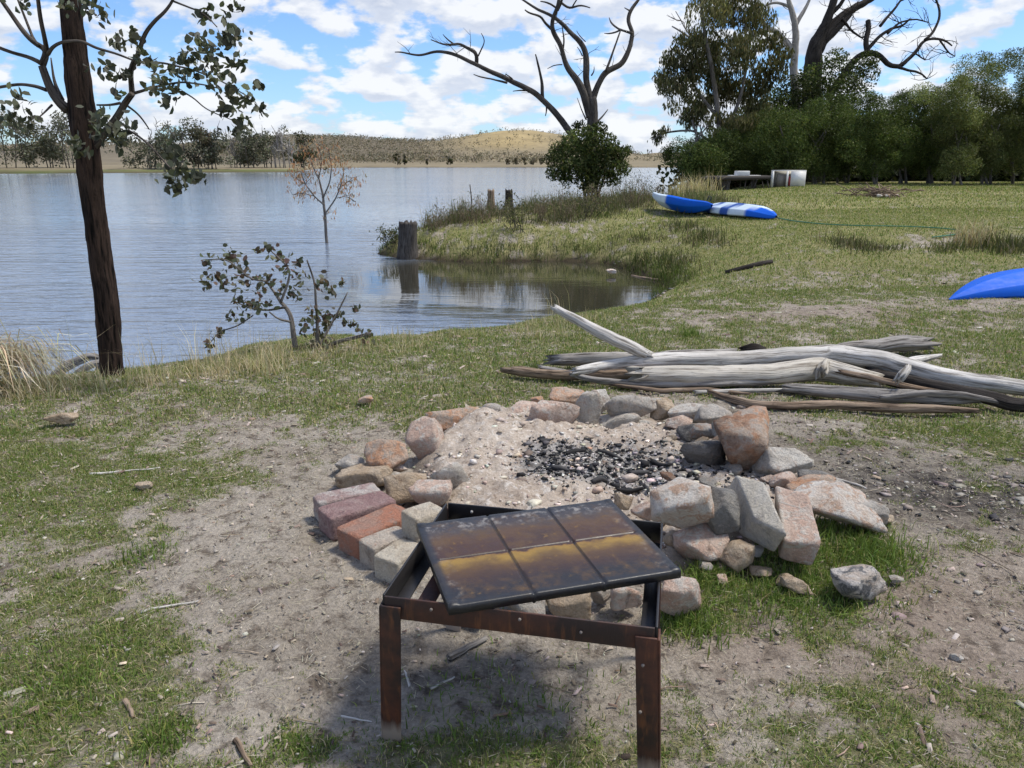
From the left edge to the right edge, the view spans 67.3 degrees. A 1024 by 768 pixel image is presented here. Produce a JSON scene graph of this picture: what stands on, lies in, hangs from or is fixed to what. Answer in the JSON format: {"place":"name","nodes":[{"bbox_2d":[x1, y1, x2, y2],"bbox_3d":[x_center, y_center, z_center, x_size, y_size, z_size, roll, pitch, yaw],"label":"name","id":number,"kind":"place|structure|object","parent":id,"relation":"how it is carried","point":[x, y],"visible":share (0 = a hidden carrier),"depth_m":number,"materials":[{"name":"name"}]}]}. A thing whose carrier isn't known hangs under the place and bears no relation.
{"place":"outdoors","nodes":[
{"label":"outdoors","id":0,"kind":"place"},
{"bbox_2d":[0,130,679,173],"bbox_3d":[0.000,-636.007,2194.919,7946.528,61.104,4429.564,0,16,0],"label":"hills","id":1,"kind":"structure","parent":0,"point":[111,162],"depth_m":477.75,"materials":[{"name":"plant"}]},
{"bbox_2d":[0,90,38,167],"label":"gum tree","id":2,"kind":"object","parent":1,"relation":"on","point":[19,135],"visible":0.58,"depth_m":169.87,"materials":[{"name":"green plant"}]},
{"bbox_2d":[0,114,54,167],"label":"gum tree","id":3,"kind":"object","parent":1,"relation":"on","point":[42,141],"visible":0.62,"depth_m":173.25,"materials":[{"name":"green plant"}]},
{"bbox_2d":[13,120,70,167],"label":"gum tree","id":4,"kind":"object","parent":1,"relation":"on","point":[35,134],"visible":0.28,"depth_m":175.96,"materials":[{"name":"green plant"}]},
{"bbox_2d":[37,110,74,167],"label":"gum tree","id":5,"kind":"object","parent":1,"relation":"on","point":[64,126],"visible":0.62,"depth_m":172.09,"materials":[{"name":"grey plant"}]},
{"bbox_2d":[120,128,178,168],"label":"gum tree","id":6,"kind":"object","parent":1,"relation":"on","point":[132,161],"visible":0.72,"depth_m":176.24,"materials":[{"name":"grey plant"}]},
{"bbox_2d":[141,117,201,168],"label":"gum tree","id":7,"kind":"object","parent":1,"relation":"on","point":[162,137],"visible":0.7,"depth_m":174.43,"materials":[{"name":"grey plant"}]},
{"bbox_2d":[155,115,217,168],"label":"gum tree","id":8,"kind":"object","parent":1,"relation":"on","point":[194,124],"visible":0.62,"depth_m":176.94,"materials":[{"name":"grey plant"}]},
{"bbox_2d":[188,125,225,168],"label":"gum tree","id":9,"kind":"object","parent":1,"relation":"on","point":[204,139],"visible":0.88,"depth_m":177.52,"materials":[{"name":"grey plant"}]},
{"bbox_2d":[189,121,236,168],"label":"gum tree","id":10,"kind":"object","parent":1,"relation":"on","point":[208,152],"visible":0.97,"depth_m":177.31,"materials":[{"name":"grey plant"}]},
{"bbox_2d":[230,128,272,167],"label":"gum tree","id":11,"kind":"object","parent":1,"relation":"on","point":[257,141],"visible":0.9,"depth_m":187.33,"materials":[{"name":"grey plant"}]},
{"bbox_2d":[246,123,297,167],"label":"gum tree","id":12,"kind":"object","parent":1,"relation":"on","point":[265,150],"visible":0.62,"depth_m":191.17,"materials":[{"name":"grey plant"}]},
{"bbox_2d":[278,130,317,168],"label":"dark tree","id":13,"kind":"object","parent":1,"relation":"on","point":[302,140],"visible":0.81,"depth_m":221.51,"materials":[{"name":"green plant"}]},
{"bbox_2d":[0,127,661,163],"bbox_3d":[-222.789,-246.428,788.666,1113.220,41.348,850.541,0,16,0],"label":"hill woodland","id":14,"kind":"object","parent":1,"relation":"on","point":[373,157],"visible":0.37,"depth_m":686.77,"materials":[{"name":"plant"}]},
{"bbox_2d":[0,167,684,377],"bbox_3d":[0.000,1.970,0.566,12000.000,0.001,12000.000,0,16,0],"label":"water","id":15,"kind":"structure","parent":0,"point":[161,240],"depth_m":16.00,"materials":[{"name":"liquid"}]},
{"bbox_2d":[285,135,366,242],"bbox_3d":[-4.848,-4.953,20.133,2.217,2.990,1.528,0,16,0],"label":"drowned sapling","id":16,"kind":"object","parent":15,"relation":"in","point":[341,184],"visible":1,"depth_m":20.05,"materials":[{"name":"brown plant"}]},
{"bbox_2d":[0,181,1023,767],"bbox_3d":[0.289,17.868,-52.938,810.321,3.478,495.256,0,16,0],"label":"ground","id":17,"kind":"structure","parent":0,"point":[996,651],"depth_m":2.63,"materials":[{"name":"soil"}]},
{"bbox_2d":[0,320,100,396],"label":"straw clump","id":18,"kind":"object","parent":17,"relation":"on","point":[14,356],"visible":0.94,"depth_m":5.30,"materials":[{"name":"beige plant"}]},
{"bbox_2d":[52,353,99,374],"bbox_3d":[-4.244,-0.149,7.587,0.764,0.276,0.339,0,16,0],"label":"fallen branch","id":19,"kind":"object","parent":17,"relation":"on","point":[81,358],"visible":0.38,"depth_m":7.64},
{"bbox_2d":[0,0,268,376],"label":"eucalyptus tree","id":20,"kind":"object","parent":17,"relation":"on","point":[90,133],"visible":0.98,"depth_m":5.07,"materials":[{"name":"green plant"}]},
{"bbox_2d":[191,242,374,353],"bbox_3d":[-1.941,-0.700,6.585,1.514,1.011,0.712,0,16,0],"label":"eucalyptus sapling","id":21,"kind":"object","parent":17,"relation":"on","point":[232,259],"visible":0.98,"depth_m":6.62,"materials":[{"name":"green plant"}]},
{"bbox_2d":[0,289,617,403],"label":"dry grass","id":22,"kind":"structure","parent":17,"relation":"on","point":[253,365],"depth_m":5.71,"materials":[{"name":"plant"}]},
{"bbox_2d":[313,483,379,521],"bbox_3d":[-0.703,0.509,3.287,0.275,0.106,0.104,-9,18,-28],"label":"brick","id":23,"kind":"object","parent":17,"relation":"on","point":[326,498],"visible":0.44,"depth_m":3.25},
{"bbox_2d":[318,491,395,540],"bbox_3d":[-0.637,0.541,3.178,0.299,0.107,0.141,-12,20,-35],"label":"brick","id":24,"kind":"object","parent":17,"relation":"on","point":[332,517],"visible":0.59,"depth_m":3.12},
{"bbox_2d":[334,463,392,487],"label":"stone","id":25,"kind":"object","parent":17,"relation":"on","point":[357,474],"visible":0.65,"depth_m":3.52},
{"bbox_2d":[364,439,407,468],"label":"stone","id":26,"kind":"object","parent":25,"relation":"on","point":[392,454],"visible":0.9,"depth_m":3.60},
{"bbox_2d":[337,504,404,559],"bbox_3d":[-0.531,0.584,3.048,0.147,0.106,0.299,13,21,39],"label":"brick","id":27,"kind":"object","parent":17,"relation":"on","point":[350,534],"visible":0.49,"depth_m":2.98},
{"bbox_2d":[359,526,406,570],"bbox_3d":[-0.476,0.623,2.910,0.182,0.108,0.107,-15,22,-42],"label":"brick","id":28,"kind":"object","parent":17,"relation":"on","point":[371,546],"visible":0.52,"depth_m":2.86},
{"bbox_2d":[374,538,417,583],"bbox_3d":[-0.410,0.652,2.810,0.115,0.107,0.164,10,19,30],"label":"brick","id":29,"kind":"object","parent":17,"relation":"on","point":[390,560],"visible":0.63,"depth_m":2.75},
{"bbox_2d":[384,472,426,503],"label":"stone","id":30,"kind":"object","parent":17,"relation":"on","point":[397,486],"visible":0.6,"depth_m":3.36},
{"bbox_2d":[397,220,417,259],"bbox_3d":[-2.330,-3.103,17.090,0.503,1.057,0.495,0,16,0],"label":"tree stump","id":31,"kind":"object","parent":17,"relation":"on","point":[407,248],"visible":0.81,"depth_m":16.90,"materials":[{"name":"grey wood"}]},
{"bbox_2d":[401,502,441,542],"bbox_3d":[-0.335,0.547,2.929,0.140,0.152,0.111,-14,21,-40],"label":"stone block","id":32,"kind":"object","parent":17,"relation":"on","point":[413,516],"depth_m":2.88,"materials":[{"name":"beige stone"}]},
{"bbox_2d":[425,406,478,431],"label":"stone","id":33,"kind":"object","parent":17,"relation":"on","point":[446,419],"visible":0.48,"depth_m":4.21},
{"bbox_2d":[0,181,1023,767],"bbox_3d":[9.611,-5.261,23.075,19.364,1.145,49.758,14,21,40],"label":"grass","id":34,"kind":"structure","parent":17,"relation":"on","point":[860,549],"depth_m":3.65,"materials":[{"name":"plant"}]},
{"bbox_2d":[0,278,1023,767],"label":"ground litter","id":35,"kind":"object","parent":17,"relation":"on","point":[622,756],"visible":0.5,"depth_m":3.02,"materials":[{"name":"plant"}]},
{"bbox_2d":[2,250,1023,767],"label":"pebbles","id":36,"kind":"object","parent":17,"relation":"on","point":[532,682],"visible":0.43,"depth_m":3.58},
{"bbox_2d":[395,0,639,191],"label":"dead tree","id":37,"kind":"object","parent":17,"relation":"on","point":[588,95],"visible":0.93,"depth_m":23.21,"materials":[{"name":"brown wood"}]},
{"bbox_2d":[379,503,662,767],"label":"fire grill","id":38,"kind":"object","parent":17,"relation":"on","point":[397,604],"visible":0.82,"depth_m":1.84,"materials":[{"name":"metal"}]},
{"bbox_2d":[416,499,680,615],"bbox_3d":[0.077,0.439,2.044,0.592,0.031,0.440,-5,17,-16],"label":"burnt plate","id":39,"kind":"object","parent":38,"relation":"on","point":[480,563],"visible":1,"depth_m":1.99,"materials":[{"name":"metal"}]},
{"bbox_2d":[497,190,546,238],"bbox_3d":[0.130,-3.850,17.342,0.896,1.180,1.501,-7,17,-22],"label":"shrub","id":40,"kind":"object","parent":17,"relation":"on","point":[511,212],"visible":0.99,"depth_m":17.37,"materials":[{"name":"green plant"}]},
{"bbox_2d":[506,600,545,613],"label":"stone","id":41,"kind":"object","parent":17,"relation":"on","point":[538,607],"visible":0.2,"depth_m":2.52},
{"bbox_2d":[528,400,579,423],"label":"stone","id":42,"kind":"object","parent":17,"relation":"on","point":[553,411],"visible":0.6,"depth_m":4.13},
{"bbox_2d":[498,366,630,380],"bbox_3d":[0.541,-0.071,5.288,1.307,0.088,0.165,2,16,6],"label":"driftwood log","id":43,"kind":"object","parent":17,"relation":"on","point":[522,371],"visible":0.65,"depth_m":5.25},
{"bbox_2d":[549,387,584,403],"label":"stone","id":44,"kind":"object","parent":17,"relation":"on","point":[565,394],"visible":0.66,"depth_m":4.62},
{"bbox_2d":[546,593,590,619],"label":"stone","id":45,"kind":"object","parent":17,"relation":"on","point":[576,606],"visible":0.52,"depth_m":2.52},
{"bbox_2d":[541,119,633,198],"bbox_3d":[2.308,-6.765,23.439,2.920,2.571,1.707,0,16,0],"label":"shrub","id":46,"kind":"object","parent":17,"relation":"on","point":[600,165],"visible":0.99,"depth_m":23.14,"materials":[{"name":"green plant"}]},
{"bbox_2d":[558,183,624,218],"bbox_3d":[1.895,-4.400,18.481,1.699,0.853,1.066,9,18,29],"label":"shrub","id":47,"kind":"object","parent":17,"relation":"on","point":[590,200],"visible":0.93,"depth_m":18.52,"materials":[{"name":"green plant"}]},
{"bbox_2d":[412,407,797,571],"bbox_3d":[0.463,0.394,3.683,2.325,0.241,2.338,0,16,0],"label":"ash","id":48,"kind":"object","parent":17,"relation":"on","point":[506,490],"visible":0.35,"depth_m":3.67},
{"bbox_2d":[405,416,443,458],"bbox_3d":[-0.432,0.270,3.833,0.198,0.218,0.130,0,16,0],"label":"stone","id":49,"kind":"object","parent":48,"relation":"on","point":[424,436],"visible":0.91,"depth_m":3.79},
{"bbox_2d":[408,479,452,506],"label":"stone","id":50,"kind":"object","parent":48,"relation":"on","point":[437,492],"visible":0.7,"depth_m":3.17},
{"bbox_2d":[431,462,469,487],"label":"stone","id":51,"kind":"object","parent":48,"relation":"on","point":[455,473],"visible":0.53,"depth_m":3.28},
{"bbox_2d":[575,391,602,423],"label":"stone","id":52,"kind":"object","parent":48,"relation":"on","point":[589,404],"visible":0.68,"depth_m":4.19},
{"bbox_2d":[411,406,796,563],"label":"ash clods","id":53,"kind":"object","parent":48,"relation":"on","point":[630,477],"visible":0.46,"depth_m":3.62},
{"bbox_2d":[650,397,674,420],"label":"stone","id":54,"kind":"object","parent":48,"relation":"on","point":[664,406],"visible":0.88,"depth_m":4.37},
{"bbox_2d":[667,403,701,422],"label":"stone","id":55,"kind":"object","parent":48,"relation":"on","point":[689,409],"visible":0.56,"depth_m":4.30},
{"bbox_2d":[673,523,729,560],"bbox_3d":[0.714,0.608,2.905,0.205,0.140,0.164,0,16,0],"label":"stone","id":56,"kind":"object","parent":48,"relation":"on","point":[700,541],"visible":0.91,"depth_m":2.87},
{"bbox_2d":[649,477,713,528],"bbox_3d":[0.651,0.458,2.886,0.255,0.205,0.186,-9,18,-27],"label":"stone","id":57,"kind":"object","parent":56,"relation":"on","point":[680,502],"visible":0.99,"depth_m":2.84,"materials":[{"name":"stone"}]},
{"bbox_2d":[707,486,740,534],"bbox_3d":[0.793,0.480,2.907,0.139,0.168,0.110,-4,17,-14],"label":"stone","id":58,"kind":"object","parent":56,"relation":"on","point":[726,519],"visible":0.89,"depth_m":2.87,"materials":[{"name":"stone"}]},
{"bbox_2d":[681,440,725,464],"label":"stone","id":59,"kind":"object","parent":48,"relation":"on","point":[708,452],"visible":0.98,"depth_m":3.70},
{"bbox_2d":[694,404,731,423],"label":"stone","id":60,"kind":"object","parent":48,"relation":"on","point":[709,413],"visible":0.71,"depth_m":4.11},
{"bbox_2d":[713,405,769,469],"bbox_3d":[1.107,0.270,3.665,0.289,0.282,0.272,0,16,0],"label":"stone","id":61,"kind":"object","parent":48,"relation":"on","point":[743,435],"visible":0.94,"depth_m":3.59,"materials":[{"name":"stone"}]},
{"bbox_2d":[750,447,813,474],"bbox_3d":[1.269,0.367,3.566,0.285,0.160,0.186,0,16,0],"label":"stone","id":62,"kind":"object","parent":48,"relation":"on","point":[773,460],"visible":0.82,"depth_m":3.53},
{"bbox_2d":[784,474,835,490],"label":"stone","id":63,"kind":"object","parent":48,"relation":"on","point":[795,483],"visible":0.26,"depth_m":3.37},
{"bbox_2d":[599,412,639,428],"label":"stone","id":64,"kind":"object","parent":17,"relation":"on","point":[608,421],"visible":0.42,"depth_m":4.24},
{"bbox_2d":[604,395,661,416],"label":"stone","id":65,"kind":"object","parent":64,"relation":"on","point":[640,406],"visible":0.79,"depth_m":4.29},
{"bbox_2d":[610,587,642,610],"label":"stone","id":66,"kind":"object","parent":17,"relation":"on","point":[622,598],"visible":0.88,"depth_m":2.55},
{"bbox_2d":[541,348,737,365],"bbox_3d":[0.962,-0.193,5.667,1.533,0.110,0.155,-2,16,-7],"label":"driftwood log","id":67,"kind":"object","parent":17,"relation":"on","point":[575,359],"visible":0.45,"depth_m":5.58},
{"bbox_2d":[602,384,750,394],"bbox_3d":[1.049,0.035,5.027,0.988,0.038,0.095,4,16,13],"label":"driftwood stick","id":68,"kind":"object","parent":17,"relation":"on","point":[666,390],"visible":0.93,"depth_m":5.01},
{"bbox_2d":[661,576,700,616],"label":"stone","id":69,"kind":"object","parent":17,"relation":"on","point":[681,594],"visible":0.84,"depth_m":2.49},
{"bbox_2d":[652,187,712,212],"bbox_3d":[4.083,-4.442,18.583,0.774,0.586,1.957,-10,19,-32],"label":"kayak","id":70,"kind":"object","parent":17,"relation":"on","point":[673,203],"visible":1,"depth_m":18.20,"materials":[{"name":"plastic"}]},
{"bbox_2d":[375,165,1023,297],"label":"weeds","id":71,"kind":"object","parent":17,"relation":"on","point":[962,239],"visible":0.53,"depth_m":16.57,"materials":[{"name":"green plant"}]},
{"bbox_2d":[658,125,744,185],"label":"wattle tree","id":72,"kind":"object","parent":17,"relation":"on","point":[703,160],"visible":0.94,"depth_m":30.62,"materials":[{"name":"green plant"}]},
{"bbox_2d":[647,0,794,189],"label":"weeping gum tree","id":73,"kind":"object","parent":17,"relation":"on","point":[703,50],"visible":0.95,"depth_m":31.41,"materials":[{"name":"green plant"}]},
{"bbox_2d":[690,125,762,189],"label":"wattle tree","id":74,"kind":"object","parent":17,"relation":"on","point":[728,139],"visible":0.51,"depth_m":30.94,"materials":[{"name":"green plant"}]},
{"bbox_2d":[701,175,770,189],"bbox_3d":[8.452,-7.555,29.147,2.523,0.678,0.900,0,16,0],"label":"old table","id":75,"kind":"object","parent":17,"relation":"on","point":[740,178],"visible":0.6,"depth_m":28.65,"materials":[{"name":"grey wood"}]},
{"bbox_2d":[719,539,754,572],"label":"stone","id":76,"kind":"object","parent":17,"relation":"on","point":[737,555],"visible":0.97,"depth_m":2.80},
{"bbox_2d":[666,0,810,169],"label":"dead tree","id":77,"kind":"object","parent":17,"relation":"on","point":[795,22],"visible":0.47,"depth_m":33.44,"materials":[{"name":"wood"}]},
{"bbox_2d":[706,202,776,218],"bbox_3d":[5.170,-3.961,17.666,0.735,0.395,2.700,-6,17,-20],"label":"kayak","id":78,"kind":"object","parent":17,"relation":"on","point":[740,209],"visible":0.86,"depth_m":17.14,"materials":[{"name":"plastic"}]},
{"bbox_2d":[623,357,885,387],"bbox_3d":[1.602,-0.074,5.139,1.743,0.191,0.306,0,16,0],"label":"driftwood log","id":79,"kind":"object","parent":17,"relation":"on","point":[820,369],"visible":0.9,"depth_m":5.07,"materials":[{"name":"wood"}]},
{"bbox_2d":[538,365,797,387],"bbox_3d":[1.029,-0.035,5.152,1.767,0.091,0.203,2,16,7],"label":"driftwood stick","id":80,"kind":"object","parent":79,"relation":"on","point":[600,380],"visible":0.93,"depth_m":5.07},
{"bbox_2d":[729,476,785,551],"bbox_3d":[0.946,0.480,2.928,0.150,0.209,0.436,0,16,0],"label":"stone slab","id":81,"kind":"object","parent":17,"relation":"on","point":[761,524],"depth_m":2.86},
{"bbox_2d":[731,118,783,187],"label":"wattle tree","id":82,"kind":"object","parent":17,"relation":"on","point":[753,169],"visible":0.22,"depth_m":31.96,"materials":[{"name":"green plant"}]},
{"bbox_2d":[505,431,1023,525],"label":"charcoal","id":83,"kind":"object","parent":17,"relation":"on","point":[578,470],"visible":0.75,"depth_m":3.66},
{"bbox_2d":[742,105,824,175],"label":"wattle tree","id":84,"kind":"object","parent":17,"relation":"on","point":[791,153],"visible":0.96,"depth_m":30.58,"materials":[{"name":"green plant"}]},
{"bbox_2d":[550,304,1023,395],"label":"driftwood log","id":85,"kind":"object","parent":17,"relation":"on","point":[903,367],"visible":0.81,"depth_m":5.28,"materials":[{"name":"wood"}]},
{"bbox_2d":[770,170,806,186],"bbox_3d":[10.669,-7.943,29.730,1.250,0.627,0.580,4,17,13],"label":"old cabinet","id":86,"kind":"object","parent":17,"relation":"on","point":[785,178],"visible":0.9,"depth_m":29.50,"materials":[{"name":"white metal"}]},
{"bbox_2d":[780,576,813,595],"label":"stone","id":87,"kind":"object","parent":17,"relation":"on","point":[793,584],"visible":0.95,"depth_m":2.67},
{"bbox_2d":[775,486,820,564],"bbox_3d":[1.069,0.518,2.907,0.145,0.213,0.354,4,16,13],"label":"stone slab","id":88,"kind":"object","parent":17,"relation":"on","point":[800,542],"depth_m":2.80,"materials":[{"name":"stone"}]},
{"bbox_2d":[736,46,881,132],"bbox_3d":[12.755,-12.084,34.976,7.457,5.966,4.519,0,16,0],"label":"bushy tree","id":89,"kind":"object","parent":17,"relation":"on","point":[853,80],"visible":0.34,"depth_m":33.63,"materials":[{"name":"green plant"}]},
{"bbox_2d":[770,97,855,183],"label":"wattle tree","id":90,"kind":"object","parent":17,"relation":"on","point":[820,167],"visible":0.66,"depth_m":31.42,"materials":[{"name":"green plant"}]},
{"bbox_2d":[656,106,1023,191],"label":"undergrowth","id":91,"kind":"object","parent":17,"relation":"on","point":[894,178],"visible":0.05,"depth_m":37.20,"materials":[{"name":"green plant"}]},
{"bbox_2d":[793,480,887,532],"bbox_3d":[1.329,0.497,3.158,0.346,0.155,0.255,0,16,0],"label":"stone","id":92,"kind":"object","parent":17,"relation":"on","point":[840,502],"visible":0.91,"depth_m":3.10,"materials":[{"name":"stone"}]},
{"bbox_2d":[808,89,876,182],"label":"wattle tree","id":93,"kind":"object","parent":17,"relation":"on","point":[840,99],"visible":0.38,"depth_m":32.09,"materials":[{"name":"green plant"}]},
{"bbox_2d":[707,389,982,413],"bbox_3d":[1.999,0.133,4.678,1.612,0.064,0.245,4,17,15],"label":"driftwood stick","id":94,"kind":"object","parent":17,"relation":"on","point":[867,406],"visible":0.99,"depth_m":4.66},
{"bbox_2d":[830,564,886,599],"bbox_3d":[1.192,0.686,2.672,0.187,0.129,0.137,-8,18,-26],"label":"stone","id":95,"kind":"object","parent":17,"relation":"on","point":[863,581],"visible":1,"depth_m":2.62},
{"bbox_2d":[811,90,923,184],"bbox_3d":[14.255,-9.783,30.984,3.725,3.935,2.865,0,16,0],"label":"wattle tree","id":96,"kind":"object","parent":17,"relation":"on","point":[879,137],"visible":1,"depth_m":30.56,"materials":[{"name":"green plant"}]},
{"bbox_2d":[852,499,889,532],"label":"stone","id":97,"kind":"object","parent":17,"relation":"on","point":[882,511],"visible":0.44,"depth_m":3.11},
{"bbox_2d":[776,383,981,404],"bbox_3d":[2.317,0.070,4.843,1.258,0.097,0.110,4,16,12],"label":"driftwood log","id":98,"kind":"object","parent":17,"relation":"on","point":[866,394],"visible":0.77,"depth_m":4.83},
{"bbox_2d":[801,0,957,181],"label":"dead tree","id":99,"kind":"object","parent":17,"relation":"on","point":[830,27],"visible":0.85,"depth_m":34.58,"materials":[{"name":"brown wood"}]},
{"bbox_2d":[835,182,923,197],"bbox_3d":[10.116,-5.259,21.189,2.014,0.583,1.715,-9,18,-29],"label":"brush pile","id":100,"kind":"object","parent":17,"relation":"on","point":[886,192],"visible":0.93,"depth_m":21.01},
{"bbox_2d":[833,370,939,389],"bbox_3d":[2.403,-0.016,4.946,0.656,0.076,0.098,8,18,27],"label":"driftwood stick","id":101,"kind":"object","parent":17,"relation":"on","point":[874,378],"visible":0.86,"depth_m":4.93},
{"bbox_2d":[836,335,942,351],"bbox_3d":[2.881,-0.300,5.989,0.966,0.136,0.148,-3,16,-9],"label":"driftwood log","id":102,"kind":"object","parent":17,"relation":"on","point":[902,343],"visible":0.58,"depth_m":5.96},
{"bbox_2d":[870,87,950,183],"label":"wattle tree","id":103,"kind":"object","parent":17,"relation":"on","point":[902,111],"visible":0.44,"depth_m":31.59,"materials":[{"name":"green plant"}]},
{"bbox_2d":[889,85,970,183],"bbox_3d":[17.733,-10.207,32.066,3.650,4.241,2.580,-4,16,-12],"label":"wattle tree","id":104,"kind":"object","parent":17,"relation":"on","point":[928,152],"visible":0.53,"depth_m":31.78,"materials":[{"name":"green plant"}]},
{"bbox_2d":[863,366,1023,412],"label":"driftwood log","id":105,"kind":"object","parent":17,"relation":"on","point":[1010,403],"visible":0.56,"depth_m":4.79,"materials":[{"name":"grey wood"}]},
{"bbox_2d":[876,390,998,403],"bbox_3d":[2.634,0.077,4.705,0.792,0.076,0.080,2,16,6],"label":"driftwood stick","id":106,"kind":"object","parent":105,"relation":"on","point":[946,393],"visible":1,"depth_m":4.70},
{"bbox_2d":[907,73,1005,184],"bbox_3d":[17.343,-9.806,30.052,4.088,4.438,2.551,-11,19,-34],"label":"wattle tree","id":107,"kind":"object","parent":17,"relation":"on","point":[948,135],"visible":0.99,"depth_m":29.63,"materials":[{"name":"green plant"}]},
{"bbox_2d":[950,50,1019,184],"bbox_3d":[19.114,-10.590,31.067,3.222,5.468,2.897,0,16,0],"label":"wattle tree","id":108,"kind":"object","parent":17,"relation":"on","point":[991,160],"visible":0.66,"depth_m":30.58,"materials":[{"name":"green plant"}]},
{"bbox_2d":[948,268,1023,299],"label":"kayak","id":109,"kind":"object","parent":17,"relation":"on","point":[1006,284],"visible":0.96,"depth_m":8.61,"materials":[{"name":"plastic"}]},
{"bbox_2d":[981,47,1023,183],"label":"wattle tree","id":110,"kind":"object","parent":17,"relation":"on","point":[1017,134],"visible":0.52,"depth_m":31.23,"materials":[{"name":"green plant"}]},
{"bbox_2d":[1000,49,1023,179],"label":"wattle tree","id":111,"kind":"object","parent":17,"relation":"on","point":[1021,104],"visible":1,"depth_m":30.06,"materials":[{"name":"green plant"}]},
{"bbox_2d":[0,0,1023,153],"label":"sky","id":112,"kind":"structure","parent":0,"point":[324,66],"materials":[{"name":"blue"}]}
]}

